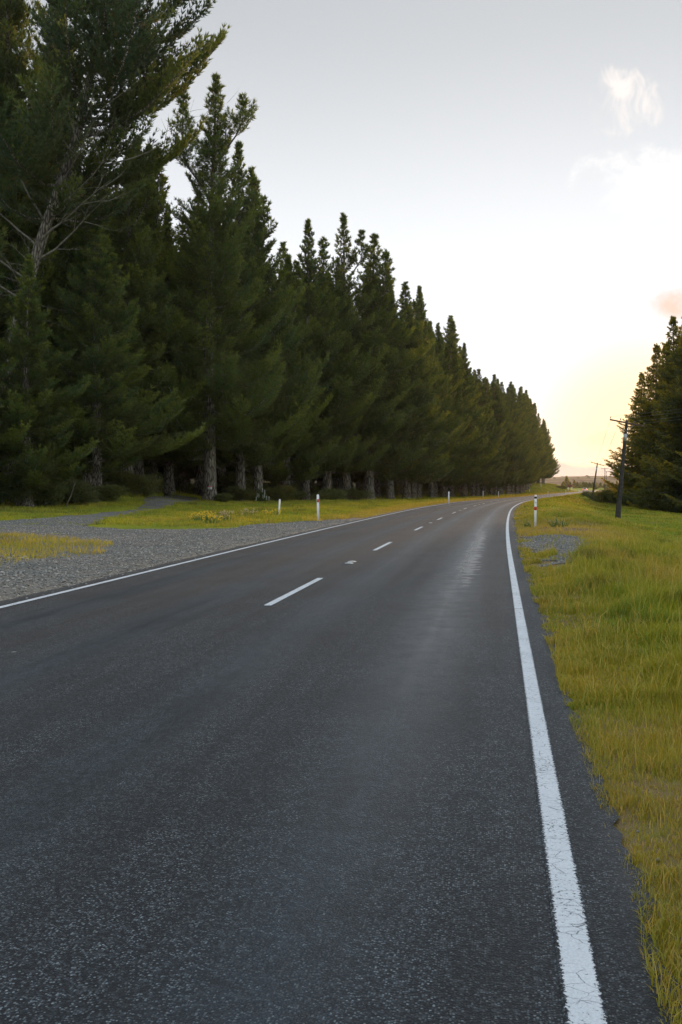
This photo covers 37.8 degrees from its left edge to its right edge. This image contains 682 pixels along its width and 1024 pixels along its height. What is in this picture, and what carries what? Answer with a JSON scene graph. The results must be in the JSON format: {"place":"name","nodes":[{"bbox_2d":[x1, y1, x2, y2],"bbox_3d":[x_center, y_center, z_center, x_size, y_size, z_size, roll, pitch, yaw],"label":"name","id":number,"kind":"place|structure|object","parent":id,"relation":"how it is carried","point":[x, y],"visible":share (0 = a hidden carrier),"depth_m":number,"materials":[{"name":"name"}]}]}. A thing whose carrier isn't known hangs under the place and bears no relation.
{"place":"outdoors","nodes":[
{"label":"outdoors","id":0,"kind":"place"},
{"bbox_2d":[215,510,232,521],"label":"seed grass","id":1,"kind":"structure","parent":0,"point":[224,513],"depth_m":42.20,"materials":[{"name":"beige plant"}]},
{"bbox_2d":[0,490,681,1023],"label":"road","id":2,"kind":"structure","parent":0,"point":[312,776],"depth_m":4.91,"materials":[{"name":"grey asphalt"}]},
{"bbox_2d":[0,478,681,1023],"bbox_3d":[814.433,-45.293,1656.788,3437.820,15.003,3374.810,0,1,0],"label":"ground","id":3,"kind":"structure","parent":0,"point":[614,786],"depth_m":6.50,"materials":[{"name":"green plant"}]},
{"bbox_2d":[0,484,24,505],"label":"shrub","id":4,"kind":"object","parent":3,"relation":"on","point":[4,493],"visible":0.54,"depth_m":56.17,"materials":[{"name":"green plant"}]},
{"bbox_2d":[0,349,37,466],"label":"pine tree","id":5,"kind":"object","parent":3,"relation":"on","point":[4,428],"visible":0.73,"depth_m":54.81,"materials":[{"name":"green plant"}]},
{"bbox_2d":[0,469,59,505],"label":"shrub","id":6,"kind":"object","parent":3,"relation":"on","point":[29,490],"visible":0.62,"depth_m":56.44,"materials":[{"name":"green plant"}]},
{"bbox_2d":[0,111,93,427],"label":"pine tree","id":7,"kind":"object","parent":3,"relation":"on","point":[7,229],"visible":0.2,"depth_m":65.08,"materials":[{"name":"green plant"}]},
{"bbox_2d":[0,253,98,506],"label":"pine tree","id":8,"kind":"object","parent":3,"relation":"on","point":[29,315],"visible":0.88,"depth_m":56.05,"materials":[{"name":"green plant"}]},
{"bbox_2d":[33,481,69,505],"bbox_3d":[-17.340,-1.079,58.151,3.192,1.679,3.347,-1,2,-23],"label":"shrub","id":9,"kind":"object","parent":3,"relation":"on","point":[61,489],"visible":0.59,"depth_m":57.61,"materials":[{"name":"green plant"}]},
{"bbox_2d":[0,0,109,474],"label":"pine tree","id":10,"kind":"object","parent":3,"relation":"on","point":[13,14],"visible":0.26,"depth_m":68.11,"materials":[{"name":"green plant"}]},
{"bbox_2d":[0,35,123,468],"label":"pine tree","id":11,"kind":"object","parent":3,"relation":"on","point":[52,255],"visible":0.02,"depth_m":69.26,"materials":[{"name":"green plant"}]},
{"bbox_2d":[0,50,149,426],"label":"pine tree","id":12,"kind":"object","parent":3,"relation":"on","point":[51,64],"depth_m":76.92,"materials":[{"name":"green plant"}]},
{"bbox_2d":[62,477,102,503],"bbox_3d":[-16.399,-1.283,59.966,3.640,1.948,3.669,-1,2,-43],"label":"shrub","id":13,"kind":"object","parent":3,"relation":"on","point":[81,492],"visible":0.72,"depth_m":59.54,"materials":[{"name":"green plant"}]},
{"bbox_2d":[20,2,151,481],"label":"pine tree","id":14,"kind":"object","parent":3,"relation":"on","point":[43,45],"visible":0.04,"depth_m":81.74,"materials":[{"name":"green plant"}]},
{"bbox_2d":[2,179,175,487],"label":"pine tree","id":15,"kind":"object","parent":3,"relation":"on","point":[71,242],"visible":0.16,"depth_m":68.84,"materials":[{"name":"green plant"}]},
{"bbox_2d":[7,226,205,501],"bbox_3d":[-15.245,-9.459,62.896,11.260,18.113,12.042,1,2,29],"label":"pine tree","id":16,"kind":"object","parent":3,"relation":"on","point":[90,421],"visible":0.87,"depth_m":62.85,"materials":[{"name":"green plant"}]},
{"bbox_2d":[90,483,131,501],"bbox_3d":[-15.250,-1.204,64.109,3.192,1.352,3.347,0,2,17],"label":"shrub","id":17,"kind":"object","parent":3,"relation":"on","point":[110,492],"visible":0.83,"depth_m":63.43,"materials":[{"name":"green plant"}]},
{"bbox_2d":[0,0,236,442],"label":"pine tree","id":18,"kind":"object","parent":3,"relation":"on","point":[107,28],"visible":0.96,"depth_m":58.36,"materials":[{"name":"green plant"}]},
{"bbox_2d":[102,469,165,496],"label":"shrub","id":19,"kind":"object","parent":3,"relation":"on","point":[136,484],"visible":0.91,"depth_m":73.11,"materials":[{"name":"green plant"}]},
{"bbox_2d":[84,150,216,473],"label":"pine tree","id":20,"kind":"object","parent":3,"relation":"on","point":[135,287],"visible":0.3,"depth_m":78.28,"materials":[{"name":"green plant"}]},
{"bbox_2d":[116,134,202,476],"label":"pine tree","id":21,"kind":"object","parent":3,"relation":"on","point":[150,216],"visible":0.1,"depth_m":88.22,"materials":[{"name":"green plant"}]},
{"bbox_2d":[123,143,195,491],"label":"pine tree","id":22,"kind":"object","parent":3,"relation":"on","point":[151,462],"visible":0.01,"depth_m":94.09,"materials":[{"name":"green plant"}]},
{"bbox_2d":[161,454,194,494],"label":"pine tree","id":23,"kind":"object","parent":3,"relation":"on","point":[182,471],"visible":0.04,"depth_m":107.11,"materials":[{"name":"green plant"}]},
{"bbox_2d":[0,494,363,600],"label":"gravel shoulder","id":24,"kind":"object","parent":3,"relation":"on","point":[155,504],"visible":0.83,"depth_m":26.01},
{"bbox_2d":[0,554,62,573],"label":"bank stones","id":25,"kind":"object","parent":24,"relation":"on","point":[1,572],"visible":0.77,"depth_m":21.03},
{"bbox_2d":[0,517,353,599],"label":"gravel stones","id":26,"kind":"object","parent":24,"relation":"on","point":[80,560],"visible":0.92,"depth_m":26.60,"materials":[{"name":"grey gravel"}]},
{"bbox_2d":[141,216,245,494],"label":"pine tree","id":27,"kind":"object","parent":3,"relation":"on","point":[168,472],"visible":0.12,"depth_m":92.17,"materials":[{"name":"green plant"}]},
{"bbox_2d":[189,511,219,520],"bbox_3d":[-5.909,0.189,43.600,1.288,0.503,1.153,0,2,15],"label":"flowering weed","id":28,"kind":"object","parent":3,"relation":"on","point":[200,518],"visible":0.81,"depth_m":43.60,"materials":[{"name":"yellow plant"}]},
{"bbox_2d":[132,72,302,500],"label":"pine tree","id":29,"kind":"object","parent":3,"relation":"on","point":[208,318],"visible":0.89,"depth_m":82.39,"materials":[{"name":"green plant"}]},
{"bbox_2d":[154,194,285,495],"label":"pine tree","id":30,"kind":"object","parent":3,"relation":"on","point":[199,472],"visible":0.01,"depth_m":99.74,"materials":[{"name":"green plant"}]},
{"bbox_2d":[215,493,233,502],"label":"shrub","id":31,"kind":"object","parent":3,"relation":"on","point":[223,497],"visible":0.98,"depth_m":82.68,"materials":[{"name":"green plant"}]},
{"bbox_2d":[201,471,255,498],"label":"shrub","id":32,"kind":"object","parent":3,"relation":"on","point":[223,482],"visible":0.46,"depth_m":96.61,"materials":[{"name":"green plant"}]},
{"bbox_2d":[221,485,258,500],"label":"shrub","id":33,"kind":"object","parent":3,"relation":"on","point":[238,493],"visible":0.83,"depth_m":89.55,"materials":[{"name":"green plant"}]},
{"bbox_2d":[200,188,291,487],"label":"pine tree","id":34,"kind":"object","parent":3,"relation":"on","point":[218,471],"depth_m":105.23,"materials":[{"name":"green plant"}]},
{"bbox_2d":[0,459,492,499],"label":"undergrowth","id":35,"kind":"object","parent":3,"relation":"on","point":[190,488],"visible":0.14,"depth_m":116.17,"materials":[{"name":"green plant"}]},
{"bbox_2d":[177,140,329,500],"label":"pine tree","id":36,"kind":"object","parent":3,"relation":"on","point":[241,462],"visible":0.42,"depth_m":90.74,"materials":[{"name":"green plant"}]},
{"bbox_2d":[246,491,271,501],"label":"shrub","id":37,"kind":"object","parent":3,"relation":"on","point":[260,496],"visible":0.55,"depth_m":91.69,"materials":[{"name":"green plant"}]},
{"bbox_2d":[214,165,333,498],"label":"pine tree","id":38,"kind":"object","parent":3,"relation":"on","point":[296,426],"visible":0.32,"depth_m":95.43,"materials":[{"name":"green plant"}]},
{"bbox_2d":[256,484,298,500],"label":"shrub","id":39,"kind":"object","parent":3,"relation":"on","point":[279,492],"visible":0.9,"depth_m":93.63,"materials":[{"name":"green plant"}]},
{"bbox_2d":[268,241,294,484],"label":"pine tree","id":40,"kind":"object","parent":3,"relation":"on","point":[283,244],"visible":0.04,"depth_m":125.80,"materials":[{"name":"green plant"}]},
{"bbox_2d":[0,482,579,568],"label":"roadside grass","id":41,"kind":"structure","parent":3,"relation":"on","point":[289,513],"depth_m":54.93,"materials":[{"name":"green plant"}]},
{"bbox_2d":[283,490,308,499],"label":"shrub","id":42,"kind":"object","parent":3,"relation":"on","point":[301,494],"visible":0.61,"depth_m":104.08,"materials":[{"name":"green plant"}]},
{"bbox_2d":[245,254,360,499],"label":"pine tree","id":43,"kind":"object","parent":3,"relation":"on","point":[307,465],"visible":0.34,"depth_m":106.38,"materials":[{"name":"green plant"}]},
{"bbox_2d":[310,492,334,499],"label":"shrub","id":44,"kind":"object","parent":3,"relation":"on","point":[324,495],"visible":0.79,"depth_m":105.62,"materials":[{"name":"green plant"}]},
{"bbox_2d":[278,218,376,499],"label":"pine tree","id":45,"kind":"object","parent":3,"relation":"on","point":[314,302],"visible":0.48,"depth_m":110.62,"materials":[{"name":"green plant"}]},
{"bbox_2d":[318,487,347,499],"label":"shrub","id":46,"kind":"object","parent":3,"relation":"on","point":[335,493],"visible":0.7,"depth_m":107.11,"materials":[{"name":"green plant"}]},
{"bbox_2d":[304,276,364,488],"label":"pine tree","id":47,"kind":"object","parent":3,"relation":"on","point":[335,475],"visible":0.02,"depth_m":126.05,"materials":[{"name":"green plant"}]},
{"bbox_2d":[332,274,364,491],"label":"pine tree","id":48,"kind":"object","parent":3,"relation":"on","point":[338,481],"depth_m":132.69,"materials":[{"name":"green plant"}]},
{"bbox_2d":[302,236,409,498],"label":"pine tree","id":49,"kind":"object","parent":3,"relation":"on","point":[356,376],"visible":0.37,"depth_m":114.01,"materials":[{"name":"green plant"}]},
{"bbox_2d":[310,212,405,499],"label":"pine tree","id":50,"kind":"object","parent":3,"relation":"on","point":[355,333],"visible":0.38,"depth_m":117.16,"materials":[{"name":"green plant"}]},
{"bbox_2d":[342,487,374,499],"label":"shrub","id":51,"kind":"object","parent":3,"relation":"on","point":[356,493],"visible":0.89,"depth_m":111.39,"materials":[{"name":"green plant"}]},
{"bbox_2d":[318,233,440,498],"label":"pine tree","id":52,"kind":"object","parent":3,"relation":"on","point":[379,336],"visible":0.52,"depth_m":119.67,"materials":[{"name":"green plant"}]},
{"bbox_2d":[359,314,439,497],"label":"pine tree","id":53,"kind":"object","parent":3,"relation":"on","point":[377,489],"depth_m":146.07,"materials":[{"name":"green plant"}]},
{"bbox_2d":[356,274,449,498],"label":"pine tree","id":54,"kind":"object","parent":3,"relation":"on","point":[401,382],"visible":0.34,"depth_m":125.21,"materials":[{"name":"green plant"}]},
{"bbox_2d":[374,281,459,498],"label":"pine tree","id":55,"kind":"object","parent":3,"relation":"on","point":[442,439],"visible":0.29,"depth_m":130.37,"materials":[{"name":"green plant"}]},
{"bbox_2d":[409,285,462,497],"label":"pine tree","id":56,"kind":"object","parent":3,"relation":"on","point":[416,305],"visible":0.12,"depth_m":140.40,"materials":[{"name":"green plant"}]},
{"bbox_2d":[416,315,464,466],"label":"pine tree","id":57,"kind":"object","parent":3,"relation":"on","point":[453,422],"visible":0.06,"depth_m":151.60,"materials":[{"name":"green plant"}]},
{"bbox_2d":[408,293,478,497],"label":"pine tree","id":58,"kind":"object","parent":3,"relation":"on","point":[440,383],"visible":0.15,"depth_m":146.28,"materials":[{"name":"green plant"}]},
{"bbox_2d":[429,321,463,496],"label":"pine tree","id":59,"kind":"object","parent":3,"relation":"on","point":[431,484],"visible":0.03,"depth_m":157.01,"materials":[{"name":"green plant"}]},
{"bbox_2d":[427,322,467,496],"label":"pine tree","id":60,"kind":"object","parent":3,"relation":"on","point":[454,476],"visible":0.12,"depth_m":160.94,"materials":[{"name":"green plant"}]},
{"bbox_2d":[438,315,498,496],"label":"pine tree","id":61,"kind":"object","parent":3,"relation":"on","point":[450,336],"visible":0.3,"depth_m":165.30,"materials":[{"name":"green plant"}]},
{"bbox_2d":[448,327,488,490],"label":"pine tree","id":62,"kind":"object","parent":3,"relation":"on","point":[476,395],"visible":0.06,"depth_m":178.88,"materials":[{"name":"green plant"}]},
{"bbox_2d":[444,346,495,496],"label":"pine tree","id":63,"kind":"object","parent":3,"relation":"on","point":[471,454],"visible":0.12,"depth_m":173.14,"materials":[{"name":"green plant"}]},
{"bbox_2d":[454,341,498,496],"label":"pine tree","id":64,"kind":"object","parent":3,"relation":"on","point":[465,365],"visible":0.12,"depth_m":183.50,"materials":[{"name":"green plant"}]},
{"bbox_2d":[459,349,505,496],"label":"pine tree","id":65,"kind":"object","parent":3,"relation":"on","point":[484,423],"visible":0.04,"depth_m":189.37,"materials":[{"name":"green plant"}]},
{"bbox_2d":[467,370,501,496],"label":"pine tree","id":66,"kind":"object","parent":3,"relation":"on","point":[472,491],"visible":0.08,"depth_m":195.19,"materials":[{"name":"green plant"}]},
{"bbox_2d":[473,369,505,495],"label":"pine tree","id":67,"kind":"object","parent":3,"relation":"on","point":[484,389],"visible":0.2,"depth_m":200.87,"materials":[{"name":"green plant"}]},
{"bbox_2d":[474,377,506,495],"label":"pine tree","id":68,"kind":"object","parent":3,"relation":"on","point":[492,484],"visible":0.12,"depth_m":206.86,"materials":[{"name":"green plant"}]},
{"bbox_2d":[469,369,511,494],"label":"pine tree","id":69,"kind":"object","parent":3,"relation":"on","point":[500,468],"visible":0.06,"depth_m":214.60,"materials":[{"name":"green plant"}]},
{"bbox_2d":[482,379,508,494],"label":"pine tree","id":70,"kind":"object","parent":3,"relation":"on","point":[499,434],"visible":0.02,"depth_m":222.07,"materials":[{"name":"green plant"}]},
{"bbox_2d":[486,385,519,494],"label":"pine tree","id":71,"kind":"object","parent":3,"relation":"on","point":[498,486],"visible":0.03,"depth_m":234.30,"materials":[{"name":"green plant"}]},
{"bbox_2d":[497,378,523,493],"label":"pine tree","id":72,"kind":"object","parent":3,"relation":"on","point":[516,438],"visible":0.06,"depth_m":242.21,"materials":[{"name":"green plant"}]},
{"bbox_2d":[488,374,537,494],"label":"pine tree","id":73,"kind":"object","parent":3,"relation":"on","point":[496,396],"visible":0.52,"depth_m":227.99,"materials":[{"name":"green plant"}]},
{"bbox_2d":[500,381,531,493],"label":"pine tree","id":74,"kind":"object","parent":3,"relation":"on","point":[504,395],"visible":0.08,"depth_m":249.65,"materials":[{"name":"green plant"}]},
{"bbox_2d":[505,387,533,493],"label":"pine tree","id":75,"kind":"object","parent":3,"relation":"on","point":[525,455],"visible":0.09,"depth_m":258.01,"materials":[{"name":"green plant"}]},
{"bbox_2d":[505,388,538,493],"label":"pine tree","id":76,"kind":"object","parent":3,"relation":"on","point":[522,420],"visible":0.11,"depth_m":278.35,"materials":[{"name":"green plant"}]},
{"bbox_2d":[506,381,541,493],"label":"pine tree","id":77,"kind":"object","parent":3,"relation":"on","point":[526,476],"visible":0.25,"depth_m":263.09,"materials":[{"name":"green plant"}]},
{"bbox_2d":[511,384,541,493],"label":"pine tree","id":78,"kind":"object","parent":3,"relation":"on","point":[528,469],"visible":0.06,"depth_m":270.15,"materials":[{"name":"green plant"}]},
{"bbox_2d":[518,388,540,492],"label":"pine tree","id":79,"kind":"object","parent":3,"relation":"on","point":[525,407],"visible":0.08,"depth_m":289.93,"materials":[{"name":"green plant"}]},
{"bbox_2d":[518,393,547,493],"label":"pine tree","id":80,"kind":"object","parent":3,"relation":"on","point":[536,468],"visible":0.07,"depth_m":283.94,"materials":[{"name":"green plant"}]},
{"bbox_2d":[522,393,548,491],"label":"pine tree","id":81,"kind":"object","parent":3,"relation":"on","point":[544,460],"visible":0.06,"depth_m":297.43,"materials":[{"name":"green plant"}]},
{"bbox_2d":[534,495,536,524],"bbox_3d":[7.072,0.074,36.212,0.091,1.414,0.055,1,1,0],"label":"marker post","id":82,"kind":"object","parent":3,"relation":"on","point":[535,507],"visible":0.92,"depth_m":36.19,"materials":[{"name":"white plastic"}]},
{"bbox_2d":[517,386,554,466],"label":"pine tree","id":83,"kind":"object","parent":3,"relation":"on","point":[539,434],"visible":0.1,"depth_m":302.40,"materials":[{"name":"green plant"}]},
{"bbox_2d":[525,400,548,489],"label":"pine tree","id":84,"kind":"object","parent":3,"relation":"on","point":[533,423],"visible":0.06,"depth_m":311.04,"materials":[{"name":"green plant"}]},
{"bbox_2d":[527,394,549,488],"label":"pine tree","id":85,"kind":"object","parent":3,"relation":"on","point":[544,474],"visible":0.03,"depth_m":316.97,"materials":[{"name":"green plant"}]},
{"bbox_2d":[531,401,554,484],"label":"pine tree","id":86,"kind":"object","parent":3,"relation":"on","point":[549,465],"visible":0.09,"depth_m":337.90,"materials":[{"name":"green plant"}]},
{"bbox_2d":[532,404,554,474],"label":"pine tree","id":87,"kind":"object","parent":3,"relation":"on","point":[547,471],"visible":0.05,"depth_m":364.33,"materials":[{"name":"green plant"}]},
{"bbox_2d":[537,413,551,483],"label":"pine tree","id":88,"kind":"object","parent":3,"relation":"on","point":[546,445],"visible":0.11,"depth_m":373.12,"materials":[{"name":"green plant"}]},
{"bbox_2d":[542,418,557,483],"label":"pine tree","id":89,"kind":"object","parent":3,"relation":"on","point":[543,424],"visible":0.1,"depth_m":389.29,"materials":[{"name":"green plant"}]},
{"bbox_2d":[520,534,589,569],"bbox_3d":[5.531,0.876,24.602,2.252,0.120,12.857,0,1,8],"label":"gravel pocket","id":90,"kind":"object","parent":3,"relation":"on","point":[556,547],"visible":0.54,"depth_m":25.40,"materials":[{"name":"grey gravel"}]},
{"bbox_2d":[520,534,595,566],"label":"pocket stones","id":91,"kind":"object","parent":90,"relation":"on","point":[554,545],"visible":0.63,"depth_m":25.87,"materials":[{"name":"grey gravel"}]},
{"bbox_2d":[593,489,616,502],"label":"shrub","id":92,"kind":"object","parent":3,"relation":"on","point":[603,495],"visible":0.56,"depth_m":200.07,"materials":[{"name":"green plant"}]},
{"bbox_2d":[608,488,631,504],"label":"shrub","id":93,"kind":"object","parent":3,"relation":"on","point":[612,497],"visible":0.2,"depth_m":190.77,"materials":[{"name":"green plant"}]},
{"bbox_2d":[600,372,648,500],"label":"spruce tree","id":94,"kind":"object","parent":3,"relation":"on","point":[637,391],"visible":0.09,"depth_m":204.52,"materials":[{"name":"green plant"}]},
{"bbox_2d":[610,416,643,518],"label":"power pole","id":95,"kind":"object","parent":3,"relation":"on","point":[619,496],"visible":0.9,"depth_m":91.78,"materials":[{"name":"brown wood"}]},
{"bbox_2d":[616,494,637,505],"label":"shrub","id":96,"kind":"object","parent":3,"relation":"on","point":[626,498],"visible":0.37,"depth_m":171.40,"materials":[{"name":"green plant"}]},
{"bbox_2d":[604,343,664,505],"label":"spruce tree","id":97,"kind":"object","parent":3,"relation":"on","point":[646,417],"visible":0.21,"depth_m":178.93,"materials":[{"name":"green plant"}]},
{"bbox_2d":[610,341,670,490],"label":"spruce tree","id":98,"kind":"object","parent":3,"relation":"on","point":[628,443],"visible":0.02,"depth_m":189.50,"materials":[{"name":"green plant"}]},
{"bbox_2d":[606,315,681,508],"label":"spruce tree","id":99,"kind":"object","parent":3,"relation":"on","point":[666,366],"visible":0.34,"depth_m":159.45,"materials":[{"name":"green plant"}]},
{"bbox_2d":[617,332,681,512],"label":"spruce tree","id":100,"kind":"object","parent":3,"relation":"on","point":[671,401],"visible":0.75,"depth_m":144.94,"materials":[{"name":"green plant"}]},
{"bbox_2d":[625,318,681,494],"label":"spruce tree","id":101,"kind":"object","parent":3,"relation":"on","point":[640,429],"visible":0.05,"depth_m":174.01,"materials":[{"name":"green plant"}]},
{"bbox_2d":[657,493,681,512],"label":"shrub","id":102,"kind":"object","parent":3,"relation":"on","point":[667,504],"visible":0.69,"depth_m":141.74,"materials":[{"name":"green plant"}]},
{"bbox_2d":[665,451,681,506],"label":"spruce tree","id":103,"kind":"object","parent":3,"relation":"on","point":[678,502],"visible":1,"depth_m":136.05,"materials":[{"name":"green plant"}]},
{"bbox_2d":[3,0,681,476],"label":"sky","id":104,"kind":"structure","parent":0,"point":[516,163],"materials":[{"name":"white"}]},
{"bbox_2d":[546,517,572,526],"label":"seed grass","id":105,"kind":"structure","parent":0,"point":[556,523],"depth_m":35.49,"materials":[{"name":"green plant"}]},
{"bbox_2d":[535,476,618,483],"bbox_3d":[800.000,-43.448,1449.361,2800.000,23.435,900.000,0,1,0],"label":"hills","id":106,"kind":"structure","parent":0,"point":[581,479],"depth_m":1366.97,"materials":[{"name":"brown"}]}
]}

